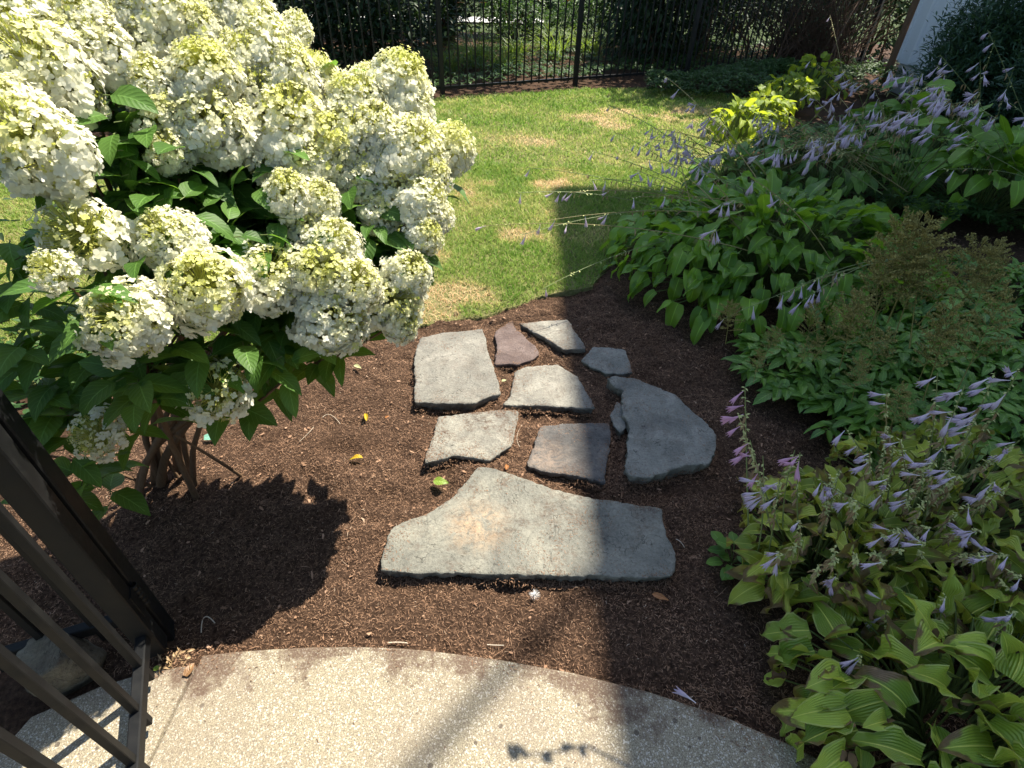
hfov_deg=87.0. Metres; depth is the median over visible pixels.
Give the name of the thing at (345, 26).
laurel shrub
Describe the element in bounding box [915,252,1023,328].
astilbe
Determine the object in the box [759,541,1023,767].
hosta
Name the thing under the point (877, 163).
hosta
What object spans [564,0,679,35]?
hedge shrub
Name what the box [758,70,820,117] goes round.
hosta
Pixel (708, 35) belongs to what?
laurel shrub
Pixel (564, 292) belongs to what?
lawn
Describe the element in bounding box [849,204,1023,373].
astilbe
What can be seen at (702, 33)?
tree
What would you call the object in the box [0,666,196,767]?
path
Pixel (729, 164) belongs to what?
hosta
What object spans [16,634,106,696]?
boulder
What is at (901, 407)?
astilbe
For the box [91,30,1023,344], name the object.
bed soil
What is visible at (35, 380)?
ground cover
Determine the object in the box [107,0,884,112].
iron fence
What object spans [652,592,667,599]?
fallen leaf
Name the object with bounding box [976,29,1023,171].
conifer shrub
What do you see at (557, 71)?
ground cover
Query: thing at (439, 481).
fallen leaf
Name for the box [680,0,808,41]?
hedge shrub
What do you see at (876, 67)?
ground cover
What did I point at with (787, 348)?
astilbe
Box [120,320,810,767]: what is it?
mulch crumbs
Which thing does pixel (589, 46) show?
daylily
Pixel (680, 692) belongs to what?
fallen flower
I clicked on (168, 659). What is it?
leaf litter
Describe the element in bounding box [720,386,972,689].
hosta
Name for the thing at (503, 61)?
ornamental grass
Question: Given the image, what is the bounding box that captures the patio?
[149,647,816,767]
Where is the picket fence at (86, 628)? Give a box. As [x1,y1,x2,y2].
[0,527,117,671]
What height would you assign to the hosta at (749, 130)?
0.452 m
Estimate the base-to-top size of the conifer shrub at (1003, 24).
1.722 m
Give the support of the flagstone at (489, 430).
on the mulch bed
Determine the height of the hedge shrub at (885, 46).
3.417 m
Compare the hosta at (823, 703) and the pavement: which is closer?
the hosta at (823, 703)
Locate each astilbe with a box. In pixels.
[711,299,866,417]
[791,353,976,481]
[796,286,983,401]
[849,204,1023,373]
[876,365,1023,493]
[903,236,1023,421]
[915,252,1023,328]
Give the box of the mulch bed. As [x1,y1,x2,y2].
[0,248,1023,767]
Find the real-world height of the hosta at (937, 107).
1.061 m
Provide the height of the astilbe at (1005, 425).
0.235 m
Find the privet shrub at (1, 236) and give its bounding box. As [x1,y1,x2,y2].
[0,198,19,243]
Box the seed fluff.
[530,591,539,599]
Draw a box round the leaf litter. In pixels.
[157,647,194,673]
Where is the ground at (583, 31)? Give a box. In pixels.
[278,0,911,43]
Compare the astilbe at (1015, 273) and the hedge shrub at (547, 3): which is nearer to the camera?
the astilbe at (1015, 273)
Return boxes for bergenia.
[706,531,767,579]
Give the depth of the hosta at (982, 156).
3.83 m
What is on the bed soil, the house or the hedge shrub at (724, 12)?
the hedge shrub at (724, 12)
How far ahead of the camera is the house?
7.62 m
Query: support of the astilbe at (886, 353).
on the mulch bed
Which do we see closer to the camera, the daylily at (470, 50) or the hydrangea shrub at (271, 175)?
the hydrangea shrub at (271, 175)
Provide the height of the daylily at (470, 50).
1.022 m
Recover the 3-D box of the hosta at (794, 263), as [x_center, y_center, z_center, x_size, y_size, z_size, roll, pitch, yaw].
[1.147,-0.992,3.003,2.682,0.992,2.000,2,39,0]
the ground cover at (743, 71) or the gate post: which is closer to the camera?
the gate post
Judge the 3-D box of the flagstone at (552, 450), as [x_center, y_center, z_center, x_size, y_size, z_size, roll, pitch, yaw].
[0.233,0.269,2.141,0.300,0.078,0.327,9,40,10]
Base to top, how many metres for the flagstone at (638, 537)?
0.088 m
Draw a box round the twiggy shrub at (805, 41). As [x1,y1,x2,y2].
[718,0,904,84]
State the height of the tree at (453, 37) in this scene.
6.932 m
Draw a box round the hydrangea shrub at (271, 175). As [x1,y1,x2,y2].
[0,0,477,519]
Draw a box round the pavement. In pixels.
[345,14,543,22]
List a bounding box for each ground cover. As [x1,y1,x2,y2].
[0,305,91,416]
[101,32,791,96]
[643,55,831,97]
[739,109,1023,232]
[804,52,915,93]
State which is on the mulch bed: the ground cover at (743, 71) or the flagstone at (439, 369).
the flagstone at (439, 369)
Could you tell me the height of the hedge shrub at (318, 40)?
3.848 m
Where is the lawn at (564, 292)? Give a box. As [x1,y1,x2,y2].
[0,89,781,386]
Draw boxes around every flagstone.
[381,467,675,581]
[414,329,500,410]
[425,410,518,468]
[494,321,538,369]
[503,365,594,413]
[520,320,584,353]
[527,423,610,487]
[581,347,631,377]
[606,376,716,483]
[610,402,625,437]
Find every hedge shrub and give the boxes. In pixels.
[273,0,412,55]
[319,0,490,33]
[387,0,498,45]
[466,0,604,37]
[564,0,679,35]
[611,0,757,47]
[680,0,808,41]
[757,0,906,54]
[839,0,911,62]
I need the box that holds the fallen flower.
[672,686,695,702]
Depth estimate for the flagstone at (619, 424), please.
2.23 m
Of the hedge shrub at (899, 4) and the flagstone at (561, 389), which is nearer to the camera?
the flagstone at (561, 389)
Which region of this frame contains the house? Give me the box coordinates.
[881,0,1020,110]
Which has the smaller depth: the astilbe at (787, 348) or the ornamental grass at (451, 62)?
the astilbe at (787, 348)
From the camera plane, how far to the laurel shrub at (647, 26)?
9.00 m
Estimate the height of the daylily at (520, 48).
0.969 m
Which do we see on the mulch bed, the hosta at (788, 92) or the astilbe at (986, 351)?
the astilbe at (986, 351)
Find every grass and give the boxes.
[419,37,474,74]
[465,38,527,73]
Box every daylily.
[435,2,511,68]
[471,0,554,63]
[522,0,590,60]
[559,0,619,57]
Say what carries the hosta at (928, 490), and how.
on the mulch bed
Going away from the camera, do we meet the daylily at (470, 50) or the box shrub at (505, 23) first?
the daylily at (470, 50)
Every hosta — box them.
[475,76,965,354]
[645,114,789,215]
[699,93,777,145]
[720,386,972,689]
[730,82,798,130]
[742,80,928,211]
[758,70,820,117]
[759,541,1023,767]
[781,51,852,105]
[805,16,1006,176]
[812,365,1023,612]
[878,30,1023,230]
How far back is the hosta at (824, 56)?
7.20 m
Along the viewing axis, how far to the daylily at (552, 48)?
9.60 m
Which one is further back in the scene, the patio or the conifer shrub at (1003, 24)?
the conifer shrub at (1003, 24)
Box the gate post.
[0,389,174,641]
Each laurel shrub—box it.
[275,0,512,77]
[587,0,727,71]
[675,0,791,60]
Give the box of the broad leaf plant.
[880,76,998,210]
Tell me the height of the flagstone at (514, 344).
0.078 m
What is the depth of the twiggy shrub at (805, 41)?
8.51 m
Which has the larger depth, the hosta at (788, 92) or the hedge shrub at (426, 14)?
the hedge shrub at (426, 14)
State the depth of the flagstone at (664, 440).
2.14 m
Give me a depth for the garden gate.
1.10 m
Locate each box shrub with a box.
[470,0,555,45]
[527,0,618,45]
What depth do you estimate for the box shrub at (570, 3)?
10.70 m
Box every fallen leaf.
[183,663,193,676]
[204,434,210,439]
[350,454,362,459]
[433,477,448,484]
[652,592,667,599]
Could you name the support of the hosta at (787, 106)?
on the bed soil
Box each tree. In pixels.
[443,0,455,44]
[696,0,717,52]
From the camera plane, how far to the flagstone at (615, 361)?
2.55 m
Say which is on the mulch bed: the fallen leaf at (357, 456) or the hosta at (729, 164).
the fallen leaf at (357, 456)
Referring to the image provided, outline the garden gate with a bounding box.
[0,424,166,767]
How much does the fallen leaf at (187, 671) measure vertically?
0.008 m
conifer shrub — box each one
[888,0,1023,145]
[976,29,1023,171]
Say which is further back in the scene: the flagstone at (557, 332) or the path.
the flagstone at (557, 332)
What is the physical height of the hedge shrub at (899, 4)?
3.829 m
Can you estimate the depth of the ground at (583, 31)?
14.61 m

